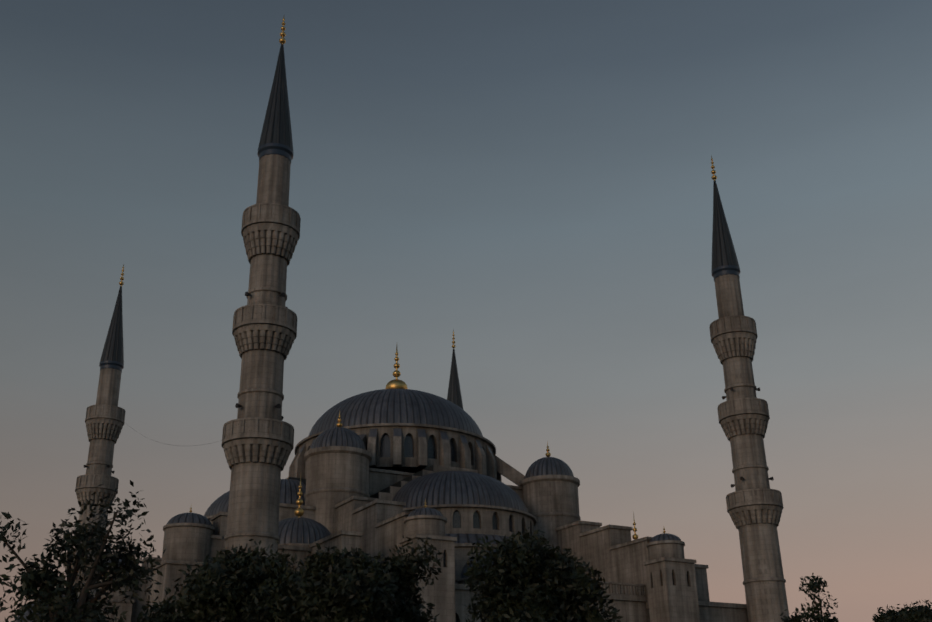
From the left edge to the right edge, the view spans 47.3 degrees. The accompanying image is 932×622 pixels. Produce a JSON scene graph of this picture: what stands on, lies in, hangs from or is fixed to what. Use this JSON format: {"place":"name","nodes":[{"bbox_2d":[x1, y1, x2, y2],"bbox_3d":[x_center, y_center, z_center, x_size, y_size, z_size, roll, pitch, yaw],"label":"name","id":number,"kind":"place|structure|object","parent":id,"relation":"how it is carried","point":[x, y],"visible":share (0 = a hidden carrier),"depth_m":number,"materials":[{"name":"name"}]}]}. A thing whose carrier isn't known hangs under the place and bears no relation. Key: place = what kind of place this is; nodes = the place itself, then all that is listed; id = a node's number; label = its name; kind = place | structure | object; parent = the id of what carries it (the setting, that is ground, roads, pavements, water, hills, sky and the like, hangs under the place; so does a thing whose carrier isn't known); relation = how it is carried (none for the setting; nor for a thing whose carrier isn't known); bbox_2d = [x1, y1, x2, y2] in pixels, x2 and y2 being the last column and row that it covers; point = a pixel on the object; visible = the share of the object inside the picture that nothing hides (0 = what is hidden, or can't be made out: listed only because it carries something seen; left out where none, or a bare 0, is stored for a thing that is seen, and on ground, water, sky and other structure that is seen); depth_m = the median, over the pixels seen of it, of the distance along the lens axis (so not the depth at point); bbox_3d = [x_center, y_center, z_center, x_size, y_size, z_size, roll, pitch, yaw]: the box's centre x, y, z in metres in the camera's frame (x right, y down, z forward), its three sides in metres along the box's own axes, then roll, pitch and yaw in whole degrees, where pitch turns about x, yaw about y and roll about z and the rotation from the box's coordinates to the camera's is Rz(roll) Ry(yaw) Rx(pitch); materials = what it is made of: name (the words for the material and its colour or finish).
{"place":"outdoors","nodes":[
{"label":"outdoors","id":0,"kind":"place"},
{"bbox_2d":[0,0,931,621],"label":"sky","id":1,"kind":"structure","parent":0,"point":[531,181],"materials":[{"name":"blue"}]},
{"label":"ground","id":2,"kind":"structure","parent":0,"visible":0},
{"bbox_2d":[0,480,164,621],"bbox_3d":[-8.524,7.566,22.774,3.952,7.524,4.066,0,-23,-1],"label":"tree","id":3,"kind":"object","parent":2,"relation":"on","point":[47,585],"visible":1,"depth_m":22.94,"materials":[{"name":"green plant"}]},
{"bbox_2d":[64,264,125,599],"bbox_3d":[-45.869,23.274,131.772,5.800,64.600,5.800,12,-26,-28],"label":"minaret","id":4,"kind":"object","parent":2,"relation":"on","point":[104,422],"visible":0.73,"depth_m":133.65,"materials":[{"name":"stone"}]},
{"bbox_2d":[137,539,301,621],"bbox_3d":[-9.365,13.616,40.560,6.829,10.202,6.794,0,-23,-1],"label":"tree","id":5,"kind":"object","parent":2,"relation":"on","point":[228,586],"visible":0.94,"depth_m":40.44,"materials":[{"name":"green plant"}]},
{"bbox_2d":[222,17,300,563],"bbox_3d":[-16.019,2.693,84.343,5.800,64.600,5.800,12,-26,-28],"label":"minaret","id":6,"kind":"object","parent":2,"relation":"on","point":[258,440],"visible":1,"depth_m":82.64,"materials":[{"name":"stone"}]},
{"bbox_2d":[262,543,402,621],"bbox_3d":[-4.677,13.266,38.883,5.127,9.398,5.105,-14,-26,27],"label":"tree","id":7,"kind":"object","parent":2,"relation":"on","point":[325,586],"visible":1,"depth_m":38.41,"materials":[{"name":"green plant"}]},
{"bbox_2d":[15,346,747,621],"bbox_3d":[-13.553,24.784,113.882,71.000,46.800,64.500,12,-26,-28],"label":"mosque","id":8,"kind":"object","parent":2,"relation":"on","point":[386,469],"visible":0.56,"depth_m":100.51,"materials":[{"name":"stone"}]},
{"bbox_2d":[368,536,442,621],"bbox_3d":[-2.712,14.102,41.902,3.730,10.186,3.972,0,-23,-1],"label":"tree","id":9,"kind":"object","parent":2,"relation":"on","point":[405,569],"visible":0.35,"depth_m":42.30,"materials":[{"name":"green plant"}]},
{"bbox_2d":[447,329,462,408],"bbox_3d":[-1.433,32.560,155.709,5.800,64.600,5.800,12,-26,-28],"label":"minaret","id":10,"kind":"object","parent":2,"relation":"on","point":[454,396],"visible":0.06,"depth_m":163.87,"materials":[{"name":"metal"}]},
{"bbox_2d":[462,527,622,621],"bbox_3d":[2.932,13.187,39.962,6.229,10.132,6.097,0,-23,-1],"label":"tree","id":11,"kind":"object","parent":2,"relation":"on","point":[526,577],"visible":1,"depth_m":39.72,"materials":[{"name":"green plant"}]},
{"bbox_2d":[709,155,788,621],"bbox_3d":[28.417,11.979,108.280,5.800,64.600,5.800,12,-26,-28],"label":"minaret","id":12,"kind":"object","parent":2,"relation":"on","point":[754,503],"visible":1,"depth_m":106.39,"materials":[{"name":"stone"}]},
{"bbox_2d":[780,573,838,621],"bbox_3d":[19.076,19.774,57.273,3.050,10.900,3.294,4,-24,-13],"label":"tree","id":13,"kind":"object","parent":2,"relation":"on","point":[812,587],"visible":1,"depth_m":58.26,"materials":[{"name":"green plant"}]},
{"bbox_2d":[872,600,931,621],"bbox_3d":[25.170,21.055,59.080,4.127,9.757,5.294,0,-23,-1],"label":"tree","id":14,"kind":"object","parent":2,"relation":"on","point":[919,613],"visible":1,"depth_m":59.64,"materials":[{"name":"green plant"}]}
]}

